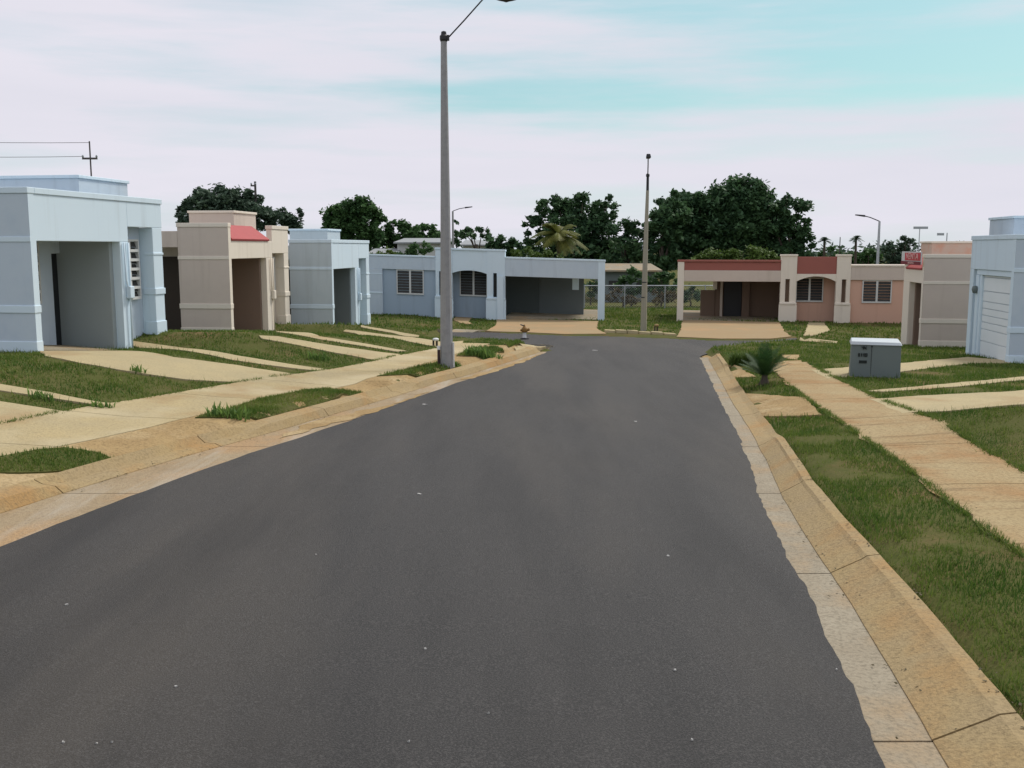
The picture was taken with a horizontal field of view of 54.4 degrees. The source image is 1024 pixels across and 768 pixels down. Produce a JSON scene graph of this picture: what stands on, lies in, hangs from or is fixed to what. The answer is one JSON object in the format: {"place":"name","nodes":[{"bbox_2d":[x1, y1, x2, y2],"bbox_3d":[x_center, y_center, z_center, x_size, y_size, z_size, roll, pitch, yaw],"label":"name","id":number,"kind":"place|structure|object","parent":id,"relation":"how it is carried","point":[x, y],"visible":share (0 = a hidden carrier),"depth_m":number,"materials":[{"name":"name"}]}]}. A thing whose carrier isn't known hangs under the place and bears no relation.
{"place":"outdoors","nodes":[
{"label":"outdoors","id":0,"kind":"place"},
{"bbox_2d":[0,401,60,423],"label":"driveway","id":1,"kind":"structure","parent":0,"point":[8,410],"depth_m":15.37,"materials":[{"name":"concrete"}]},
{"bbox_2d":[40,351,292,382],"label":"driveway","id":2,"kind":"structure","parent":0,"point":[165,366],"depth_m":20.54,"materials":[{"name":"concrete"}]},
{"bbox_2d":[0,343,489,455],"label":"sidewalk","id":3,"kind":"structure","parent":0,"point":[81,424],"depth_m":16.70,"materials":[{"name":"beige concrete"}]},
{"bbox_2d":[0,345,516,488],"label":"verge pavement","id":4,"kind":"structure","parent":0,"point":[126,443],"depth_m":15.03,"materials":[{"name":"concrete"}]},
{"bbox_2d":[0,447,106,473],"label":"grass verge","id":5,"kind":"object","parent":4,"relation":"on","point":[12,471],"depth_m":12.62,"materials":[{"name":"plant"}]},
{"bbox_2d":[195,387,361,420],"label":"grass verge","id":6,"kind":"object","parent":4,"relation":"on","point":[291,407],"depth_m":17.64,"materials":[{"name":"green grass"},{"name":"green plant"}]},
{"bbox_2d":[377,363,459,376],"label":"grass verge","id":7,"kind":"object","parent":4,"relation":"on","point":[413,375],"depth_m":22.75,"materials":[{"name":"plant"}]},
{"bbox_2d":[437,0,514,368],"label":"street lamp","id":8,"kind":"object","parent":4,"relation":"on","point":[445,352],"visible":0.92,"depth_m":24.09,"materials":[{"name":"grey metal"}]},
{"bbox_2d":[259,335,403,359],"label":"driveway","id":9,"kind":"structure","parent":0,"point":[364,354],"depth_m":26.04,"materials":[{"name":"concrete"}]},
{"bbox_2d":[343,330,462,346],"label":"driveway","id":10,"kind":"structure","parent":0,"point":[427,342],"depth_m":32.09,"materials":[{"name":"concrete"}]},
{"bbox_2d":[0,332,884,767],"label":"road","id":11,"kind":"structure","parent":0,"point":[530,584],"depth_m":7.79,"materials":[{"name":"grey asphalt"}]},
{"bbox_2d":[437,328,484,332],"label":"sidewalk","id":12,"kind":"structure","parent":0,"point":[458,330],"depth_m":40.67,"materials":[{"name":"concrete"}]},
{"bbox_2d":[0,252,1023,719],"bbox_3d":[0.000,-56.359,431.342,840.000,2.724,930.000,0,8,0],"label":"ground","id":13,"kind":"structure","parent":0,"point":[930,536],"depth_m":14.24,"materials":[{"name":"green plant"}]},
{"bbox_2d":[27,388,53,401],"bbox_3d":[-7.770,0.176,16.378,0.513,0.244,0.293,5,9,31],"label":"weed","id":14,"kind":"object","parent":13,"relation":"on","point":[37,394],"visible":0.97,"depth_m":16.34,"materials":[{"name":"green plant"}]},
{"bbox_2d":[0,384,110,405],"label":"walkway","id":15,"kind":"structure","parent":13,"relation":"on","point":[17,390],"depth_m":16.55,"materials":[{"name":"concrete"}]},
{"bbox_2d":[0,175,166,351],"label":"row house","id":16,"kind":"structure","parent":13,"relation":"on","point":[81,260],"depth_m":24.19,"materials":[{"name":"blue paint"}]},
{"bbox_2d":[36,243,41,303],"bbox_3d":[-11.225,-2.535,22.927,0.090,1.420,1.100,1,8,9],"label":"window","id":17,"kind":"structure","parent":16,"relation":"in","point":[38,258],"depth_m":23.41,"materials":[{"name":"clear glass"}]},
{"bbox_2d":[51,254,61,344],"bbox_3d":[-11.166,-1.899,24.308,0.040,2.545,0.341,1,8,9],"label":"door","id":18,"kind":"structure","parent":16,"relation":"in","point":[53,256],"depth_m":24.34,"materials":[{"name":"black metal"}]},
{"bbox_2d":[128,239,141,299],"bbox_3d":[-9.686,-2.892,25.169,0.130,1.520,0.930,1,8,9],"label":"window","id":19,"kind":"structure","parent":16,"relation":"in","point":[134,257],"depth_m":25.48,"materials":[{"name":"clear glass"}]},
{"bbox_2d":[82,141,97,175],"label":"utility pole","id":20,"kind":"object","parent":13,"relation":"on","point":[90,158],"visible":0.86,"depth_m":73.33,"materials":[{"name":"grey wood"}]},
{"bbox_2d":[91,399,117,407],"bbox_3d":[-6.678,0.345,16.303,0.472,0.223,0.287,-1,8,-9],"label":"weed","id":21,"kind":"object","parent":13,"relation":"on","point":[100,405],"visible":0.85,"depth_m":16.28,"materials":[{"name":"green plant"}]},
{"bbox_2d":[130,364,146,374],"bbox_3d":[-7.275,-0.291,19.446,0.385,0.252,0.252,5,9,33],"label":"weed","id":22,"kind":"object","parent":13,"relation":"on","point":[137,369],"visible":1,"depth_m":19.45,"materials":[{"name":"green plant"}]},
{"bbox_2d":[161,210,290,330],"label":"row house","id":23,"kind":"structure","parent":13,"relation":"on","point":[227,270],"depth_m":32.84,"materials":[{"name":"beige paint"}]},
{"bbox_2d":[163,257,180,329],"bbox_3d":[-11.557,-2.689,33.002,1.550,3.050,0.032,1,8,7],"label":"door","id":24,"kind":"structure","parent":23,"relation":"in","point":[170,264],"depth_m":32.90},
{"bbox_2d":[202,401,251,421],"bbox_3d":[-4.599,0.463,16.127,0.782,0.343,0.510,0,8,0],"label":"weed","id":25,"kind":"object","parent":13,"relation":"on","point":[218,410],"visible":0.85,"depth_m":16.06,"materials":[{"name":"green plant"}]},
{"bbox_2d":[173,182,283,231],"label":"broadleaf tree","id":26,"kind":"object","parent":13,"relation":"on","point":[219,197],"visible":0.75,"depth_m":89.64,"materials":[{"name":"green plant"}]},
{"bbox_2d":[133,341,327,370],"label":"walkway","id":27,"kind":"structure","parent":13,"relation":"on","point":[232,357],"depth_m":23.31,"materials":[{"name":"concrete"}]},
{"bbox_2d":[0,346,538,513],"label":"kerb","id":28,"kind":"structure","parent":13,"relation":"on","point":[18,495],"depth_m":14.56,"materials":[{"name":"concrete"}]},
{"bbox_2d":[0,352,545,545],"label":"gutter","id":29,"kind":"object","parent":13,"relation":"on","point":[23,521],"visible":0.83,"depth_m":12.21,"materials":[{"name":"concrete"}]},
{"bbox_2d":[280,391,429,437],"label":"soil","id":30,"kind":"structure","parent":29,"relation":"on","point":[306,427],"depth_m":17.16,"materials":[{"name":"sandy soil"}]},
{"bbox_2d":[461,354,540,379],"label":"soil","id":31,"kind":"structure","parent":29,"relation":"on","point":[496,369],"depth_m":25.60,"materials":[{"name":"soil"}]},
{"bbox_2d":[271,207,303,234],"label":"broadleaf tree","id":32,"kind":"object","parent":13,"relation":"on","point":[289,220],"visible":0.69,"depth_m":94.30,"materials":[{"name":"green plant"}]},
{"bbox_2d":[307,350,330,360],"bbox_3d":[-4.760,-0.703,24.638,0.663,0.315,0.400,-3,8,-19],"label":"weed","id":33,"kind":"object","parent":13,"relation":"on","point":[324,357],"visible":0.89,"depth_m":24.61,"materials":[{"name":"green plant"}]},
{"bbox_2d":[288,229,370,324],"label":"row house","id":34,"kind":"structure","parent":13,"relation":"on","point":[329,273],"depth_m":38.46,"materials":[{"name":"grey paint"}]},
{"bbox_2d":[276,330,407,351],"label":"walkway","id":35,"kind":"structure","parent":13,"relation":"on","point":[311,335],"depth_m":27.63,"materials":[{"name":"concrete"}]},
{"bbox_2d":[319,194,387,251],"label":"broadleaf tree","id":36,"kind":"object","parent":13,"relation":"on","point":[350,218],"visible":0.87,"depth_m":95.61,"materials":[{"name":"green plant"}]},
{"bbox_2d":[370,245,396,254],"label":"shrub","id":37,"kind":"object","parent":13,"relation":"on","point":[389,252],"visible":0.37,"depth_m":67.13,"materials":[{"name":"green plant"}]},
{"bbox_2d":[369,249,399,253],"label":"outbuilding","id":38,"kind":"structure","parent":13,"relation":"on","point":[374,251],"depth_m":90.75,"materials":[{"name":"concrete"}]},
{"bbox_2d":[361,325,418,337],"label":"walkway","id":39,"kind":"structure","parent":13,"relation":"on","point":[392,332],"depth_m":35.26,"materials":[{"name":"concrete"}]},
{"bbox_2d":[377,219,422,248],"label":"broadleaf tree","id":40,"kind":"object","parent":13,"relation":"on","point":[405,228],"visible":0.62,"depth_m":100.39,"materials":[{"name":"green plant"}]},
{"bbox_2d":[396,240,433,255],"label":"shrub","id":41,"kind":"object","parent":13,"relation":"on","point":[412,249],"visible":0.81,"depth_m":65.19,"materials":[{"name":"green plant"}]},
{"bbox_2d":[393,238,451,255],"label":"warehouse","id":42,"kind":"structure","parent":13,"relation":"on","point":[403,244],"depth_m":91.21,"materials":[{"name":"white paint"}]},
{"bbox_2d":[413,222,439,237],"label":"broadleaf tree","id":43,"kind":"object","parent":13,"relation":"on","point":[432,232],"visible":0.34,"depth_m":102.44,"materials":[{"name":"green plant"}]},
{"bbox_2d":[451,219,461,247],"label":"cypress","id":44,"kind":"object","parent":13,"relation":"on","point":[457,241],"visible":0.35,"depth_m":79.08,"materials":[{"name":"green plant"}]},
{"bbox_2d":[452,206,471,247],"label":"street lamp","id":45,"kind":"object","parent":13,"relation":"on","point":[453,225],"visible":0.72,"depth_m":74.02,"materials":[{"name":"grey metal"}]},
{"bbox_2d":[454,317,470,323],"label":"walkway","id":46,"kind":"structure","parent":13,"relation":"on","point":[465,320],"depth_m":47.26,"materials":[{"name":"concrete"}]},
{"bbox_2d":[459,225,491,248],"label":"broadleaf tree","id":47,"kind":"object","parent":13,"relation":"on","point":[466,232],"visible":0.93,"depth_m":85.01,"materials":[{"name":"green plant"}]},
{"bbox_2d":[460,240,492,248],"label":"bungalow","id":48,"kind":"object","parent":13,"relation":"on","point":[467,244],"visible":0.14,"depth_m":91.16,"materials":[{"name":"white paint"}]},
{"bbox_2d":[460,344,502,359],"bbox_3d":[-0.795,-0.796,27.369,1.263,0.606,0.739,0,8,0],"label":"weed","id":49,"kind":"object","parent":13,"relation":"on","point":[483,353],"visible":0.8,"depth_m":27.20,"materials":[{"name":"green plant"}]},
{"bbox_2d":[369,248,605,319],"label":"end house","id":50,"kind":"structure","parent":13,"relation":"on","point":[493,284],"depth_m":48.78,"materials":[{"name":"blue paint"}]},
{"bbox_2d":[396,269,423,294],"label":"window","id":51,"kind":"structure","parent":50,"relation":"in","point":[412,286],"depth_m":48.75,"materials":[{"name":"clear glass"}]},
{"bbox_2d":[460,270,486,296],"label":"window","id":52,"kind":"structure","parent":50,"relation":"in","point":[476,278],"depth_m":49.25,"materials":[{"name":"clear glass"}]},
{"bbox_2d":[482,234,530,256],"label":"broadleaf tree","id":53,"kind":"object","parent":13,"relation":"on","point":[511,243],"visible":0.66,"depth_m":82.79,"materials":[{"name":"green plant"}]},
{"bbox_2d":[520,324,529,338],"bbox_3d":[0.469,-1.840,36.554,0.330,0.739,0.314,7,10,40],"label":"fire hydrant","id":54,"kind":"object","parent":13,"relation":"on","point":[524,330],"visible":0.85,"depth_m":36.49,"materials":[{"name":"orange metal"}]},
{"bbox_2d":[515,343,551,351],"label":"kerb","id":55,"kind":"structure","parent":13,"relation":"on","point":[539,347],"depth_m":31.39,"materials":[{"name":"concrete"}]},
{"bbox_2d":[510,246,563,258],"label":"shrub","id":56,"kind":"object","parent":13,"relation":"on","point":[531,253],"visible":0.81,"depth_m":67.20,"materials":[{"name":"green plant"}]},
{"bbox_2d":[529,223,588,256],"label":"palm tree","id":57,"kind":"object","parent":13,"relation":"on","point":[560,234],"visible":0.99,"depth_m":74.35,"materials":[{"name":"green plant"}]},
{"bbox_2d":[520,191,620,262],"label":"broadleaf tree","id":58,"kind":"object","parent":13,"relation":"on","point":[593,238],"visible":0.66,"depth_m":86.03,"materials":[{"name":"green plant"}]},
{"bbox_2d":[584,279,597,303],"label":"shrub","id":59,"kind":"object","parent":13,"relation":"on","point":[595,290],"visible":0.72,"depth_m":67.79,"materials":[{"name":"green plant"}]},
{"bbox_2d":[597,216,643,262],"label":"broadleaf tree","id":60,"kind":"object","parent":13,"relation":"on","point":[627,245],"visible":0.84,"depth_m":82.67,"materials":[{"name":"green plant"}]},
{"bbox_2d":[605,287,640,307],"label":"shrub","id":61,"kind":"object","parent":13,"relation":"on","point":[627,298],"visible":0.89,"depth_m":63.86,"materials":[{"name":"green plant"}]},
{"bbox_2d":[595,263,661,301],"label":"cottage","id":62,"kind":"structure","parent":13,"relation":"on","point":[614,272],"depth_m":73.71,"materials":[{"name":"grey ceramic"}]},
{"bbox_2d":[613,265,647,305],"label":"shrub","id":63,"kind":"object","parent":13,"relation":"on","point":[629,279],"visible":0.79,"depth_m":65.50,"materials":[{"name":"green plant"}]},
{"bbox_2d":[604,329,675,335],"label":"kerb","id":64,"kind":"structure","parent":13,"relation":"on","point":[635,332],"depth_m":38.94,"materials":[{"name":"concrete"}]},
{"bbox_2d":[640,154,650,330],"bbox_3d":[5.181,-5.224,38.672,0.268,7.135,2.145,1,8,7],"label":"street lamp","id":65,"kind":"object","parent":13,"relation":"on","point":[643,325],"visible":0.91,"depth_m":39.59,"materials":[{"name":"concrete"}]},
{"bbox_2d":[584,285,712,308],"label":"chain link fence","id":66,"kind":"object","parent":13,"relation":"on","point":[641,293],"visible":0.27,"depth_m":61.80,"materials":[{"name":"metal"}]},
{"bbox_2d":[640,271,677,305],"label":"shrub","id":67,"kind":"object","parent":13,"relation":"on","point":[666,277],"visible":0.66,"depth_m":65.54,"materials":[{"name":"green plant"}]},
{"bbox_2d":[651,289,676,305],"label":"shrub","id":68,"kind":"object","parent":13,"relation":"on","point":[658,298],"visible":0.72,"depth_m":63.63,"materials":[{"name":"green plant"}]},
{"bbox_2d":[635,188,693,284],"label":"broadleaf tree","id":69,"kind":"object","parent":13,"relation":"on","point":[664,218],"visible":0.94,"depth_m":80.74,"materials":[{"name":"green plant"}]},
{"bbox_2d":[369,239,959,268],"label":"distant wood","id":70,"kind":"object","parent":13,"relation":"on","point":[860,246],"visible":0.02,"depth_m":191.11,"materials":[{"name":"green plant"}]},
{"bbox_2d":[683,284,701,305],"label":"shrub","id":71,"kind":"object","parent":13,"relation":"on","point":[695,296],"visible":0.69,"depth_m":65.74,"materials":[{"name":"green plant"}]},
{"bbox_2d":[658,172,792,270],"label":"broadleaf tree","id":72,"kind":"object","parent":13,"relation":"on","point":[731,213],"visible":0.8,"depth_m":83.33,"materials":[{"name":"green plant"}]},
{"bbox_2d":[691,244,780,259],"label":"shrub","id":73,"kind":"object","parent":13,"relation":"on","point":[757,253],"visible":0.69,"depth_m":65.10,"materials":[{"name":"green plant"}]},
{"bbox_2d":[728,365,755,377],"bbox_3d":[5.447,-0.255,24.660,0.573,0.327,3.456,0,8,0],"label":"apron","id":74,"kind":"object","parent":13,"relation":"on","point":[739,372],"visible":0.41,"depth_m":24.07,"materials":[{"name":"concrete"}]},
{"bbox_2d":[727,351,759,366],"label":"tall grass","id":75,"kind":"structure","parent":13,"relation":"on","point":[735,359],"depth_m":25.30,"materials":[{"name":"green plant"}]},
{"bbox_2d":[737,342,790,385],"bbox_3d":[5.390,-0.390,21.398,1.214,1.013,1.127,3,9,24],"label":"young palm","id":76,"kind":"object","parent":13,"relation":"on","point":[764,366],"visible":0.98,"depth_m":21.32,"materials":[{"name":"green plant"}]},
{"bbox_2d":[746,393,821,417],"bbox_3d":[4.931,0.410,18.630,1.055,0.424,4.345,1,8,7],"label":"apron","id":77,"kind":"object","parent":13,"relation":"on","point":[777,405],"visible":0.6,"depth_m":18.00,"materials":[{"name":"concrete"}]},
{"bbox_2d":[760,192,816,259],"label":"broadleaf tree","id":78,"kind":"object","parent":13,"relation":"on","point":[784,227],"visible":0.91,"depth_m":82.53,"materials":[{"name":"green plant"}]},
{"bbox_2d":[677,254,904,322],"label":"end house","id":79,"kind":"structure","parent":13,"relation":"on","point":[839,288],"depth_m":46.66,"materials":[{"name":"beige paint"}]},
{"bbox_2d":[723,281,741,315],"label":"door","id":80,"kind":"structure","parent":79,"relation":"in","point":[732,302],"depth_m":50.31,"materials":[{"name":"black metal"}]},
{"bbox_2d":[796,277,823,301],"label":"window","id":81,"kind":"structure","parent":79,"relation":"in","point":[809,295],"depth_m":47.13,"materials":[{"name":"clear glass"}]},
{"bbox_2d":[861,280,891,302],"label":"window","id":82,"kind":"structure","parent":79,"relation":"in","point":[873,296],"depth_m":45.90,"materials":[{"name":"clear glass"}]},
{"bbox_2d":[803,322,829,335],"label":"walkway","id":83,"kind":"structure","parent":13,"relation":"on","point":[814,328],"depth_m":41.99,"materials":[{"name":"concrete"}]},
{"bbox_2d":[700,357,947,767],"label":"gutter","id":84,"kind":"object","parent":13,"relation":"on","point":[889,712],"visible":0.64,"depth_m":7.00,"materials":[{"name":"concrete"}]},
{"bbox_2d":[818,237,831,256],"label":"palm tree","id":85,"kind":"object","parent":13,"relation":"on","point":[823,239],"visible":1,"depth_m":96.99,"materials":[{"name":"green plant"}]},
{"bbox_2d":[816,245,843,256],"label":"broadleaf tree","id":86,"kind":"object","parent":13,"relation":"on","point":[830,249],"visible":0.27,"depth_m":99.08,"materials":[{"name":"green plant"}]},
{"bbox_2d":[849,235,864,263],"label":"palm tree","id":87,"kind":"object","parent":13,"relation":"on","point":[856,237],"visible":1,"depth_m":97.04,"materials":[{"name":"green plant"}]},
{"bbox_2d":[845,250,870,263],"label":"broadleaf tree","id":88,"kind":"object","parent":13,"relation":"on","point":[852,253],"visible":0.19,"depth_m":102.66,"materials":[{"name":"green plant"}]},
{"bbox_2d":[709,353,1023,767],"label":"kerb","id":89,"kind":"structure","parent":13,"relation":"on","point":[908,631],"depth_m":6.88,"materials":[{"name":"concrete"}]},
{"bbox_2d":[855,214,880,263],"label":"street lamp","id":90,"kind":"object","parent":13,"relation":"on","point":[878,246],"visible":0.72,"depth_m":59.31,"materials":[{"name":"metal"}]},
{"bbox_2d":[857,247,884,263],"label":"broadleaf tree","id":91,"kind":"object","parent":13,"relation":"on","point":[865,258],"visible":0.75,"depth_m":99.13,"materials":[{"name":"green plant"}]},
{"bbox_2d":[848,338,901,378],"bbox_3d":[8.044,-0.471,22.198,1.218,1.061,0.880,2,8,17],"label":"utility cabinet","id":92,"kind":"object","parent":13,"relation":"on","point":[880,357],"visible":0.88,"depth_m":21.81,"materials":[{"name":"grey metal"}]},
{"bbox_2d":[880,240,901,263],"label":"broadleaf tree","id":93,"kind":"object","parent":13,"relation":"on","point":[892,256],"visible":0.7,"depth_m":108.71,"materials":[{"name":"green plant"}]},
{"bbox_2d":[894,235,916,258],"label":"slender tree","id":94,"kind":"object","parent":13,"relation":"on","point":[908,242],"visible":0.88,"depth_m":104.92,"materials":[{"name":"green plant"}]},
{"bbox_2d":[901,241,971,346],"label":"row house","id":95,"kind":"structure","parent":13,"relation":"on","point":[935,297],"depth_m":34.43,"materials":[{"name":"beige paint"}]},
{"bbox_2d":[901,251,921,264],"bbox_3d":[14.234,-4.490,35.508,0.070,0.460,2.640,1,8,7],"label":"sign board","id":96,"kind":"object","parent":95,"relation":"attached to","point":[911,258],"visible":1,"depth_m":35.30,"materials":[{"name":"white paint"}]},
{"bbox_2d":[870,376,1023,391],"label":"walkway","id":97,"kind":"structure","parent":13,"relation":"on","point":[949,385],"depth_m":20.41,"materials":[{"name":"concrete"}]},
{"bbox_2d":[965,216,1023,362],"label":"row house","id":98,"kind":"structure","parent":13,"relation":"on","point":[995,324],"depth_m":28.04,"materials":[{"name":"blue paint"}]},
{"bbox_2d":[979,275,1010,360],"bbox_3d":[13.644,-1.656,28.043,0.050,2.730,2.350,1,8,7],"label":"garage door","id":99,"kind":"structure","parent":98,"relation":"in","point":[993,343],"depth_m":28.08,"materials":[{"name":"paint"}]},
{"bbox_2d":[0,0,1023,251],"label":"sky","id":100,"kind":"structure","parent":0,"point":[904,115],"materials":[{"name":"white"}]},
{"bbox_2d":[485,319,605,334],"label":"driveway","id":101,"kind":"structure","parent":0,"point":[563,327],"depth_m":42.60,"materials":[{"name":"concrete"}]},
{"bbox_2d":[677,320,790,339],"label":"driveway","id":102,"kind":"structure","parent":0,"point":[708,329],"depth_m":40.04,"materials":[{"name":"concrete"}]},
{"bbox_2d":[781,360,807,367],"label":"sidewalk","id":103,"kind":"structure","parent":0,"point":[798,363],"depth_m":24.63,"materials":[{"name":"concrete"}]},
{"bbox_2d":[773,362,1023,551],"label":"sidewalk","id":104,"kind":"structure","parent":0,"point":[990,487],"depth_m":12.89,"materials":[{"name":"concrete"}]},
{"bbox_2d":[813,357,1011,377],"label":"driveway","id":105,"kind":"structure","parent":0,"point":[905,367],"depth_m":25.27,"materials":[{"name":"concrete"}]},
{"bbox_2d":[870,390,1023,412],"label":"driveway","id":106,"kind":"structure","parent":0,"point":[959,402],"depth_m":17.54,"materials":[{"name":"concrete"}]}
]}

